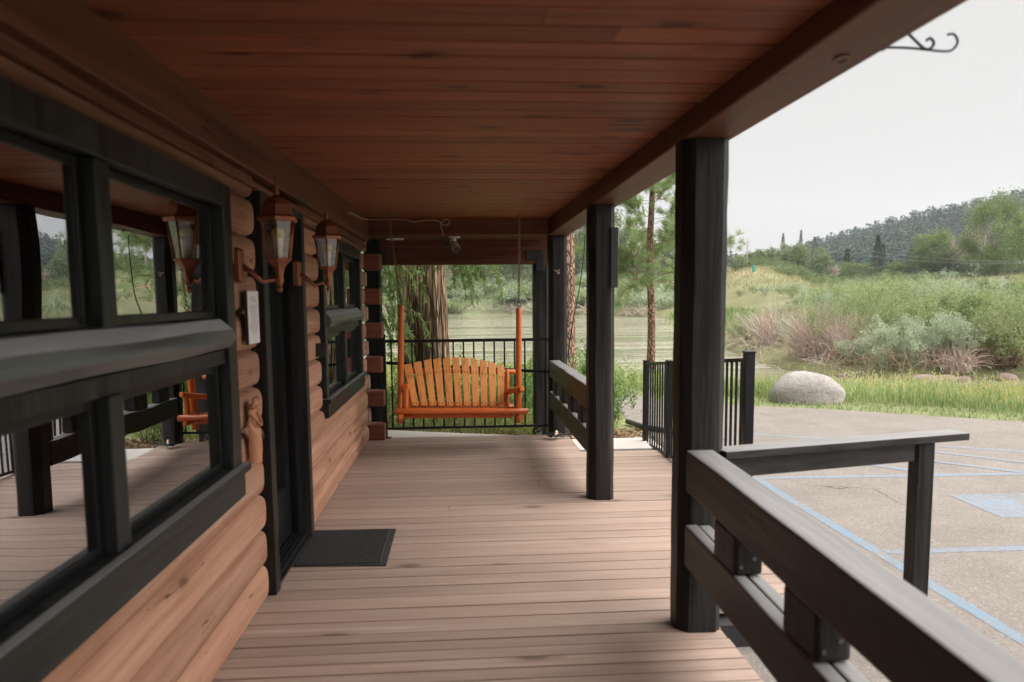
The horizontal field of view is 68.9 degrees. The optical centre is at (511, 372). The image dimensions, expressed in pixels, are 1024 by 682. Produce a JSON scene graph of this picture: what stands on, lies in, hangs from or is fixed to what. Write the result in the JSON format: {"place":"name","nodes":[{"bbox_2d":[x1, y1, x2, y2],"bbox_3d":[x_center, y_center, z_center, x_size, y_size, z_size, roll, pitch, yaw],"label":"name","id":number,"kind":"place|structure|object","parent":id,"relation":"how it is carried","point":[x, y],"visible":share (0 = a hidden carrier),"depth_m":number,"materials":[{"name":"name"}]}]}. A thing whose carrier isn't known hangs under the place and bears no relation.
{"place":"outdoors","nodes":[
{"label":"outdoors","id":0,"kind":"place"},
{"bbox_2d":[547,430,571,437],"bbox_3d":[0.511,0.649,7.957,0.274,0.080,0.190,-1,6,-4],"label":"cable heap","id":1,"kind":"object","parent":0,"point":[552,434],"visible":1,"depth_m":7.94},
{"bbox_2d":[362,221,1023,438],"bbox_3d":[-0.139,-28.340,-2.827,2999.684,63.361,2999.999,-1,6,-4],"label":"ground","id":2,"kind":"structure","parent":0,"point":[745,300],"depth_m":25.28,"materials":[{"name":"plant"}]},
{"bbox_2d":[0,0,385,681],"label":"log cabin","id":3,"kind":"object","parent":2,"relation":"on","point":[156,524],"visible":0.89,"depth_m":2.34,"materials":[{"name":"brown wood"}]},
{"bbox_2d":[0,76,250,681],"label":"window","id":4,"kind":"structure","parent":3,"relation":"in","point":[120,435],"depth_m":2.02,"materials":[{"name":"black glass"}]},
{"bbox_2d":[244,290,259,344],"bbox_3d":[-1.191,-0.255,3.424,0.014,0.243,0.185,-1,6,-4],"label":"wall notice","id":5,"kind":"object","parent":3,"relation":"attached to","point":[251,307],"depth_m":3.39,"materials":[{"name":"white paper"}]},
{"bbox_2d":[247,396,263,463],"bbox_3d":[-1.165,0.257,3.409,0.054,0.301,0.108,-1,6,-4],"label":"figurine","id":6,"kind":"object","parent":3,"relation":"attached to","point":[256,434],"depth_m":3.38,"materials":[{"name":"brown wood"}]},
{"bbox_2d":[233,178,296,291],"bbox_3d":[-1.096,-0.616,3.342,0.271,0.505,0.190,-1,6,-4],"label":"wall lantern","id":7,"kind":"object","parent":3,"relation":"attached to","point":[276,208],"depth_m":3.31,"materials":[{"name":"orange metal"}]},
{"bbox_2d":[266,223,291,547],"bbox_3d":[-1.359,0.058,4.210,0.104,1.960,0.791,-1,6,-4],"label":"door","id":8,"kind":"structure","parent":3,"relation":"in","point":[275,297],"depth_m":4.48,"materials":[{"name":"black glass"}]},
{"bbox_2d":[293,207,340,290],"bbox_3d":[-1.172,-0.748,4.518,0.284,0.505,0.190,-1,6,-4],"label":"wall lantern","id":9,"kind":"object","parent":3,"relation":"attached to","point":[326,229],"depth_m":4.48,"materials":[{"name":"orange metal"}]},
{"bbox_2d":[315,343,328,356],"bbox_3d":[-1.302,-0.159,5.116,0.088,0.090,0.070,-1,6,-4],"label":"wall box","id":10,"kind":"object","parent":3,"relation":"attached to","point":[322,349],"visible":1,"depth_m":5.08,"materials":[{"name":"black metal"}]},
{"bbox_2d":[312,240,366,417],"bbox_3d":[-1.428,-0.433,6.312,0.130,1.320,2.105,-1,6,-4],"label":"window","id":11,"kind":"structure","parent":3,"relation":"in","point":[341,327],"depth_m":6.21,"materials":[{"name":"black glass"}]},
{"bbox_2d":[363,240,382,422],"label":"log ends","id":12,"kind":"object","parent":3,"relation":"attached to","point":[374,279],"visible":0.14,"depth_m":8.40,"materials":[{"name":"wood"}]},
{"bbox_2d":[80,0,966,270],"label":"porch roof","id":13,"kind":"structure","parent":3,"relation":"on","point":[479,124],"depth_m":2.62,"materials":[{"name":"brown wood"}]},
{"bbox_2d":[349,212,453,246],"bbox_3d":[-1.008,-1.395,7.167,0.882,0.291,1.564,-1,6,-4],"label":"camera cable","id":14,"kind":"object","parent":13,"relation":"attached to","point":[414,221],"visible":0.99,"depth_m":7.75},
{"bbox_2d":[449,236,460,252],"bbox_3d":[-0.615,-1.375,8.018,0.127,0.177,0.150,-1,6,-4],"label":"security camera","id":15,"kind":"object","parent":13,"relation":"attached to","point":[455,247],"visible":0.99,"depth_m":7.98,"materials":[{"name":"white plastic"}]},
{"bbox_2d":[387,211,528,423],"bbox_3d":[-0.534,-0.541,7.258,1.366,2.080,0.546,0,5,-10],"label":"porch swing","id":16,"kind":"object","parent":13,"relation":"hanging from","point":[409,405],"visible":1,"depth_m":7.39,"materials":[{"name":"wood"}]},
{"bbox_2d":[568,234,585,357],"bbox_3d":[0.687,-0.814,7.926,0.190,1.311,0.009,-1,6,-4],"label":"hanging wire","id":17,"kind":"object","parent":13,"relation":"hanging from","point":[577,297],"visible":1,"depth_m":7.92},
{"bbox_2d":[882,32,958,52],"bbox_3d":[1.124,-0.939,2.051,0.218,0.110,0.016,-1,6,-4],"label":"plant bracket","id":18,"kind":"object","parent":13,"relation":"attached to","point":[921,47],"visible":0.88,"depth_m":2.05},
{"bbox_2d":[360,252,395,293],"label":"broadleaf tree","id":19,"kind":"object","parent":2,"relation":"on","point":[384,280],"visible":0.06,"depth_m":128.17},
{"bbox_2d":[365,375,418,424],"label":"leafy shrub","id":20,"kind":"object","parent":2,"relation":"on","point":[389,395],"visible":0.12,"depth_m":9.80,"materials":[{"name":"green plant"}]},
{"bbox_2d":[419,344,497,425],"bbox_3d":[-0.717,0.148,9.623,1.048,1.196,0.784,-1,6,-4],"label":"leafy shrub","id":21,"kind":"object","parent":2,"relation":"on","point":[436,399],"visible":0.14,"depth_m":9.57,"materials":[{"name":"green plant"}]},
{"bbox_2d":[456,265,498,279],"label":"broadleaf tree","id":22,"kind":"object","parent":2,"relation":"on","point":[487,275],"visible":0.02,"depth_m":138.76,"materials":[{"name":"green plant"}]},
{"bbox_2d":[363,344,637,434],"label":"weed grass","id":23,"kind":"structure","parent":2,"relation":"on","point":[457,429],"depth_m":9.41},
{"bbox_2d":[361,194,646,425],"bbox_3d":[-1.444,-3.250,10.136,6.074,8.112,3.674,-1,6,-4],"label":"willow tree","id":24,"kind":"object","parent":2,"relation":"on","point":[423,294],"visible":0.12,"depth_m":9.68,"materials":[{"name":"green plant"}]},
{"bbox_2d":[478,358,532,424],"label":"leafy shrub","id":25,"kind":"object","parent":2,"relation":"on","point":[529,392],"visible":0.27,"depth_m":9.50,"materials":[{"name":"green plant"}]},
{"bbox_2d":[485,265,531,279],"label":"broadleaf tree","id":26,"kind":"object","parent":2,"relation":"on","point":[513,269],"visible":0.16,"depth_m":134.89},
{"bbox_2d":[361,251,673,312],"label":"hillside scrub","id":27,"kind":"object","parent":2,"relation":"on","point":[461,304],"visible":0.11,"depth_m":126.20,"materials":[{"name":"green plant"}]},
{"bbox_2d":[361,236,673,310],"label":"hillside sage","id":28,"kind":"object","parent":2,"relation":"on","point":[659,297],"visible":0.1,"depth_m":125.25,"materials":[{"name":"green plant"}]},
{"bbox_2d":[382,296,659,315],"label":"shore brush","id":29,"kind":"object","parent":2,"relation":"on","point":[584,311],"visible":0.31,"depth_m":119.88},
{"bbox_2d":[388,430,660,451],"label":"concrete path","id":30,"kind":"structure","parent":2,"relation":"on","point":[627,444],"depth_m":8.01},
{"bbox_2d":[380,334,547,437],"bbox_3d":[-0.521,0.131,8.150,1.841,1.128,0.107,-1,6,-4],"label":"metal fence","id":31,"kind":"object","parent":30,"relation":"on","point":[383,341],"visible":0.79,"depth_m":8.13,"materials":[{"name":"metal"}]},
{"bbox_2d":[642,351,755,458],"bbox_3d":[1.498,0.360,6.449,0.070,1.295,2.853,-1,6,-4],"label":"metal fence","id":32,"kind":"object","parent":30,"relation":"on","point":[746,401],"visible":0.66,"depth_m":6.88,"materials":[{"name":"metal"}]},
{"bbox_2d":[400,427,660,445],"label":"leaf litter","id":33,"kind":"object","parent":2,"relation":"on","point":[628,431],"visible":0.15,"depth_m":9.20,"materials":[{"name":"brown plant"}]},
{"bbox_2d":[532,264,547,434],"bbox_3d":[0.337,-0.257,8.898,0.178,2.054,0.153,-1,6,-4],"label":"porch post","id":34,"kind":"object","parent":2,"relation":"on","point":[539,306],"visible":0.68,"depth_m":8.81,"materials":[{"name":"wood"}]},
{"bbox_2d":[547,235,566,433],"bbox_3d":[0.494,-0.340,8.156,0.202,2.284,0.194,-1,6,-4],"label":"porch post","id":35,"kind":"object","parent":2,"relation":"on","point":[557,294],"visible":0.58,"depth_m":8.04,"materials":[{"name":"wood"}]},
{"bbox_2d":[469,345,656,417],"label":"leafy weeds","id":36,"kind":"object","parent":2,"relation":"on","point":[615,370],"depth_m":15.23,"materials":[{"name":"green plant"}]},
{"bbox_2d":[521,339,618,382],"bbox_3d":[0.811,0.003,10.784,1.324,1.233,1.660,2,6,20],"label":"leafy shrub","id":37,"kind":"object","parent":2,"relation":"on","point":[583,371],"visible":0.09,"depth_m":10.66,"materials":[{"name":"green plant"}]},
{"bbox_2d":[567,232,576,369],"bbox_3d":[0.638,-3.926,11.587,3.357,9.104,4.556,-1,6,-4],"label":"pine tree","id":38,"kind":"object","parent":2,"relation":"on","point":[570,280],"depth_m":11.81,"materials":[{"name":"brown plant"}]},
{"bbox_2d":[574,225,585,276],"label":"broadleaf tree","id":39,"kind":"object","parent":2,"relation":"on","point":[577,266],"visible":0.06,"depth_m":131.85,"materials":[{"name":"green plant"}]},
{"bbox_2d":[578,206,636,266],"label":"broadleaf tree","id":40,"kind":"object","parent":2,"relation":"on","point":[617,220],"visible":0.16,"depth_m":130.56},
{"bbox_2d":[578,367,638,422],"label":"leafy shrub","id":41,"kind":"object","parent":2,"relation":"on","point":[619,389],"visible":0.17,"depth_m":9.08,"materials":[{"name":"green plant"}]},
{"bbox_2d":[618,222,656,269],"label":"broadleaf tree","id":42,"kind":"object","parent":2,"relation":"on","point":[622,239],"visible":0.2,"depth_m":130.59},
{"bbox_2d":[635,238,674,275],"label":"broadleaf tree","id":43,"kind":"object","parent":2,"relation":"on","point":[663,260],"visible":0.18,"depth_m":130.43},
{"bbox_2d":[574,172,746,372],"bbox_3d":[3.060,-4.770,16.604,4.186,9.744,4.270,-1,6,-4],"label":"pine tree","id":44,"kind":"object","parent":2,"relation":"on","point":[650,249],"visible":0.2,"depth_m":16.81,"materials":[{"name":"green plant"}]},
{"bbox_2d":[719,613,749,646],"bbox_3d":[0.429,1.508,0.996,3.005,0.134,14.580,-1,6,-4],"label":"deck frame","id":45,"kind":"object","parent":2,"relation":"on","point":[730,632],"depth_m":3.54,"materials":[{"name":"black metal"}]},
{"bbox_2d":[212,435,784,681],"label":"porch deck","id":46,"kind":"structure","parent":45,"relation":"on","point":[517,558],"depth_m":3.94,"materials":[{"name":"wood"}]},
{"bbox_2d":[292,528,395,566],"bbox_3d":[-1.002,1.053,4.537,0.539,0.013,0.690,-1,6,-4],"label":"door mat","id":47,"kind":"object","parent":46,"relation":"on","point":[360,547],"depth_m":4.48,"materials":[{"name":"rubber"}]},
{"bbox_2d":[586,204,614,499],"bbox_3d":[0.652,-0.140,5.537,0.191,2.163,0.194,-1,6,-4],"label":"porch post","id":48,"kind":"object","parent":46,"relation":"on","point":[600,220],"visible":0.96,"depth_m":5.46,"materials":[{"name":"wood"}]},
{"bbox_2d":[549,360,585,449],"bbox_3d":[0.547,0.238,6.893,0.117,0.525,2.431,-1,6,-4],"label":"porch railing","id":49,"kind":"object","parent":48,"relation":"attached to","point":[568,399],"visible":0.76,"depth_m":6.66,"materials":[{"name":"wood"}]},
{"bbox_2d":[610,227,617,287],"bbox_3d":[0.735,-0.830,5.369,0.052,0.430,0.018,-1,6,-4],"label":"post plate","id":50,"kind":"object","parent":48,"relation":"attached to","point":[614,262],"visible":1,"depth_m":5.36,"materials":[{"name":"black metal"}]},
{"bbox_2d":[670,138,728,632],"bbox_3d":[0.829,0.079,3.335,0.201,2.163,0.194,-1,6,-4],"label":"porch post","id":51,"kind":"object","parent":46,"relation":"on","point":[701,194],"visible":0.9,"depth_m":3.23,"materials":[{"name":"wood"}]},
{"bbox_2d":[684,450,1023,681],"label":"porch railing","id":52,"kind":"object","parent":51,"relation":"attached to","point":[841,595],"visible":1,"depth_m":2.13,"materials":[{"name":"wood"}]},
{"bbox_2d":[727,253,747,270],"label":"broadleaf tree","id":53,"kind":"object","parent":2,"relation":"on","point":[735,264],"visible":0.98,"depth_m":119.35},
{"bbox_2d":[743,249,764,258],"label":"broadleaf tree","id":54,"kind":"object","parent":2,"relation":"on","point":[757,252],"visible":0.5,"depth_m":128.99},
{"bbox_2d":[731,294,809,343],"bbox_3d":[11.278,-2.330,31.867,4.011,2.075,3.686,-1,6,-4],"label":"dead bush","id":55,"kind":"object","parent":2,"relation":"on","point":[764,330],"visible":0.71,"depth_m":31.65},
{"bbox_2d":[758,244,783,263],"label":"broadleaf tree","id":56,"kind":"object","parent":2,"relation":"on","point":[776,255],"visible":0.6,"depth_m":129.15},
{"bbox_2d":[778,240,813,264],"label":"broadleaf tree","id":57,"kind":"object","parent":2,"relation":"on","point":[785,257],"visible":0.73,"depth_m":134.48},
{"bbox_2d":[785,292,822,306],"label":"green bush","id":58,"kind":"object","parent":2,"relation":"on","point":[798,300],"visible":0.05,"depth_m":42.91,"materials":[{"name":"green plant"}]},
{"bbox_2d":[769,371,845,404],"bbox_3d":[4.656,0.359,11.798,1.125,0.788,0.747,-1,6,-4],"label":"boulder","id":59,"kind":"object","parent":2,"relation":"on","point":[799,387],"visible":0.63,"depth_m":11.50,"materials":[{"name":"stone"}]},
{"bbox_2d":[790,244,831,275],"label":"broadleaf tree","id":60,"kind":"object","parent":2,"relation":"on","point":[825,258],"visible":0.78,"depth_m":133.57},
{"bbox_2d":[614,361,1023,421],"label":"tall grass","id":61,"kind":"structure","parent":2,"relation":"on","point":[862,391],"depth_m":11.62,"materials":[{"name":"plant"}]},
{"bbox_2d":[770,298,867,357],"bbox_3d":[10.651,-1.650,25.896,3.496,2.159,3.618,-1,6,-4],"label":"dead bush","id":62,"kind":"object","parent":2,"relation":"on","point":[805,341],"visible":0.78,"depth_m":25.72,"materials":[{"name":"plant"}]},
{"bbox_2d":[614,394,1023,681],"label":"parking area","id":63,"kind":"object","parent":2,"relation":"on","point":[871,510],"visible":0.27,"depth_m":6.10,"materials":[{"name":"asphalt"}]},
{"bbox_2d":[625,419,663,431],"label":"edging kerb","id":64,"kind":"structure","parent":63,"relation":"on","point":[633,423],"depth_m":9.53,"materials":[{"name":"grey concrete"}]},
{"bbox_2d":[720,429,969,596],"bbox_3d":[1.562,0.803,3.531,1.348,0.992,0.116,-2,6,-17],"label":"step handrail","id":65,"kind":"object","parent":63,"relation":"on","point":[915,451],"visible":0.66,"depth_m":3.53,"materials":[{"name":"wood"}]},
{"bbox_2d":[723,432,1023,451],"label":"painted line","id":66,"kind":"object","parent":63,"relation":"on","point":[935,445],"depth_m":8.19,"materials":[{"name":"white paint"}]},
{"bbox_2d":[753,476,1023,645],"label":"painted line","id":67,"kind":"object","parent":63,"relation":"on","point":[1007,630],"visible":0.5,"depth_m":4.60,"materials":[{"name":"blue paint"}]},
{"bbox_2d":[870,465,907,470],"bbox_3d":[3.284,0.880,7.568,1.746,0.001,0.085,5,8,44],"label":"painted line","id":68,"kind":"object","parent":63,"relation":"on","point":[890,467],"depth_m":7.21,"materials":[{"name":"white paint"}]},
{"bbox_2d":[760,473,1023,478],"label":"painted line","id":69,"kind":"object","parent":63,"relation":"on","point":[857,476],"visible":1,"depth_m":6.88,"materials":[{"name":"blue paint"}]},
{"bbox_2d":[882,546,1023,553],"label":"painted line","id":70,"kind":"object","parent":63,"relation":"on","point":[958,549],"visible":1,"depth_m":4.88,"materials":[{"name":"blue paint"}]},
{"bbox_2d":[934,460,1023,472],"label":"painted line","id":71,"kind":"object","parent":63,"relation":"on","point":[979,466],"depth_m":7.22,"materials":[{"name":"white paint"}]},
{"bbox_2d":[935,451,1023,462],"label":"painted line","id":72,"kind":"object","parent":63,"relation":"on","point":[980,457],"visible":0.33,"depth_m":7.62,"materials":[{"name":"white paint"}]},
{"bbox_2d":[950,493,1023,516],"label":"painted patch","id":73,"kind":"object","parent":63,"relation":"on","point":[1005,504],"visible":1,"depth_m":5.97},
{"bbox_2d":[615,357,1023,405],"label":"grass seed heads","id":74,"kind":"object","parent":2,"relation":"on","point":[1015,389],"depth_m":12.04,"materials":[{"name":"plant"}]},
{"bbox_2d":[808,254,851,278],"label":"broadleaf tree","id":75,"kind":"object","parent":2,"relation":"on","point":[844,265],"visible":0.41,"depth_m":135.55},
{"bbox_2d":[665,188,1023,273],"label":"conifer forest","id":76,"kind":"object","parent":2,"relation":"on","point":[893,234],"visible":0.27,"depth_m":369.96,"materials":[{"name":"plant"}]},
{"bbox_2d":[841,248,852,278],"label":"spruce tree","id":77,"kind":"object","parent":2,"relation":"on","point":[847,255],"visible":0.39,"depth_m":145.16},
{"bbox_2d":[832,334,865,364],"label":"sage bush","id":78,"kind":"object","parent":2,"relation":"on","point":[841,346],"visible":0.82,"depth_m":23.70,"materials":[{"name":"green plant"}]},
{"bbox_2d":[803,306,904,358],"bbox_3d":[11.290,-1.418,24.854,3.171,1.762,2.888,-6,8,-43],"label":"dead bush","id":79,"kind":"object","parent":2,"relation":"on","point":[843,334],"visible":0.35,"depth_m":24.65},
{"bbox_2d":[725,282,989,379],"bbox_3d":[12.376,-1.951,31.492,9.522,3.704,23.367,1,6,17],"label":"dead brush","id":80,"kind":"object","parent":2,"relation":"on","point":[771,346],"visible":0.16,"depth_m":25.86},
{"bbox_2d":[842,261,881,278],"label":"broadleaf tree","id":81,"kind":"object","parent":2,"relation":"on","point":[863,267],"visible":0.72,"depth_m":135.90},
{"bbox_2d":[725,266,1023,369],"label":"willow thicket","id":82,"kind":"object","parent":2,"relation":"on","point":[903,301],"visible":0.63,"depth_m":25.44,"materials":[{"name":"green plant"}]},
{"bbox_2d":[726,263,1023,296],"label":"field grass","id":83,"kind":"structure","parent":2,"relation":"on","point":[1004,274],"depth_m":108.59,"materials":[{"name":"plant"}]},
{"bbox_2d":[866,235,887,272],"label":"spruce tree","id":84,"kind":"object","parent":2,"relation":"on","point":[880,255],"visible":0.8,"depth_m":137.28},
{"bbox_2d":[739,254,1023,286],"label":"hedge scrub","id":85,"kind":"object","parent":2,"relation":"on","point":[793,269],"visible":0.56,"depth_m":121.57,"materials":[{"name":"plant"}]},
{"bbox_2d":[875,244,887,272],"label":"spruce tree","id":86,"kind":"object","parent":2,"relation":"on","point":[884,251],"visible":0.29,"depth_m":139.35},
{"bbox_2d":[753,264,1023,341],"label":"sage thicket","id":87,"kind":"object","parent":2,"relation":"on","point":[828,293],"visible":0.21,"depth_m":31.76,"materials":[{"name":"green plant"}]},
{"bbox_2d":[881,258,910,274],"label":"broadleaf tree","id":88,"kind":"object","parent":2,"relation":"on","point":[897,267],"visible":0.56,"depth_m":135.25,"materials":[{"name":"green plant"}]},
{"bbox_2d":[857,307,935,367],"bbox_3d":[11.648,-1.063,22.628,2.222,1.899,2.139,2,6,25],"label":"sage bush","id":89,"kind":"object","parent":2,"relation":"on","point":[909,341],"visible":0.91,"depth_m":22.40,"materials":[{"name":"green plant"}]},
{"bbox_2d":[903,245,921,273],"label":"spruce tree","id":90,"kind":"object","parent":2,"relation":"on","point":[911,267],"visible":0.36,"depth_m":145.06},
{"bbox_2d":[907,374,938,382],"bbox_3d":[11.860,0.256,21.507,0.838,0.450,0.577,-1,6,-4],"label":"creek stone","id":91,"kind":"object","parent":2,"relation":"on","point":[922,376],"visible":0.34,"depth_m":21.29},
{"bbox_2d":[905,224,960,273],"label":"broadleaf tree","id":92,"kind":"object","parent":2,"relation":"on","point":[923,248],"visible":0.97,"depth_m":131.14,"materials":[{"name":"green plant"}]},
{"bbox_2d":[896,301,989,363],"bbox_3d":[13.274,-1.238,23.059,2.547,1.943,2.774,-1,6,-4],"label":"sage bush","id":93,"kind":"object","parent":2,"relation":"on","point":[950,331],"visible":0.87,"depth_m":22.37,"materials":[{"name":"green plant"}]},
{"bbox_2d":[937,374,956,381],"bbox_3d":[12.496,0.243,21.609,0.704,0.398,0.494,-1,6,-4],"label":"creek stone","id":94,"kind":"object","parent":2,"relation":"on","point":[948,376],"visible":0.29,"depth_m":21.42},
{"bbox_2d":[910,286,995,341],"bbox_3d":[15.105,-1.883,25.080,3.285,2.094,2.613,-4,7,-32],"label":"green bush","id":95,"kind":"object","parent":2,"relation":"on","point":[964,311],"visible":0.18,"depth_m":24.43,"materials":[{"name":"green plant"}]},
{"bbox_2d":[938,250,970,273],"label":"broadleaf tree","id":96,"kind":"object","parent":2,"relation":"on","point":[957,270],"visible":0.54,"depth_m":129.44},
{"bbox_2d":[916,336,996,373],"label":"dead bush","id":97,"kind":"object","parent":2,"relation":"on","point":[960,365],"visible":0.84,"depth_m":22.07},
{"bbox_2d":[957,221,990,265],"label":"broadleaf tree","id":98,"kind":"object","parent":2,"relation":"on","point":[974,234],"visible":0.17,"depth_m":129.61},
{"bbox_2d":[925,306,1023,364],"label":"dead bush","id":99,"kind":"object","parent":2,"relation":"on","point":[1020,351],"visible":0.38,"depth_m":22.64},
{"bbox_2d":[954,248,1005,274],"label":"broadleaf tree","id":100,"kind":"object","parent":2,"relation":"on","point":[964,265],"visible":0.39,"depth_m":124.67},
{"bbox_2d":[949,186,1023,275],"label":"broadleaf tree","id":101,"kind":"object","parent":2,"relation":"on","point":[994,253],"visible":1,"depth_m":115.34,"materials":[{"name":"green plant"}]},
{"bbox_2d":[951,273,1023,299],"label":"green bush","id":102,"kind":"object","parent":2,"relation":"on","point":[996,288],"visible":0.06,"depth_m":31.92,"materials":[{"name":"green plant"}]},
{"bbox_2d":[993,373,1017,380],"bbox_3d":[14.437,0.203,21.841,0.714,0.417,0.483,-1,6,-4],"label":"creek stone","id":103,"kind":"object","parent":2,"relation":"on","point":[1009,376],"visible":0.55,"depth_m":21.64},
{"bbox_2d":[995,203,1023,267],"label":"broadleaf tree","id":104,"kind":"object","parent":2,"relation":"on","point":[1014,240],"visible":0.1,"depth_m":122.49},
{"bbox_2d":[362,314,1023,387],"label":"field","id":105,"kind":"structure","parent":0,"point":[630,335],"depth_m":45.18,"materials":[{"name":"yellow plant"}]},
{"bbox_2d":[665,307,764,323],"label":"reed bed","id":106,"kind":"object","parent":105,"relation":"on","point":[730,310],"visible":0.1,"depth_m":65.64,"materials":[{"name":"green plant"}]},
{"bbox_2d":[789,336,1023,378],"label":"root tangle","id":107,"kind":"object","parent":105,"relation":"on","point":[910,365],"visible":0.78,"depth_m":22.23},
{"bbox_2d":[576,0,1023,263],"label":"sky","id":108,"kind":"structure","parent":0,"point":[899,132],"materials":[{"name":"white"}]},
{"bbox_2d":[794,241,1004,263],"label":"overhead wire","id":109,"kind":"object","parent":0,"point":[945,262],"visible":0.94,"depth_m":96.87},
{"bbox_2d":[937,229,963,271],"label":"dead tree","id":110,"kind":"object","parent":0,"point":[957,253],"visible":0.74,"depth_m":129.16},
{"bbox_2d":[949,222,1001,269],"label":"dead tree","id":111,"kind":"object","parent":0,"point":[977,237],"visible":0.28,"depth_m":126.10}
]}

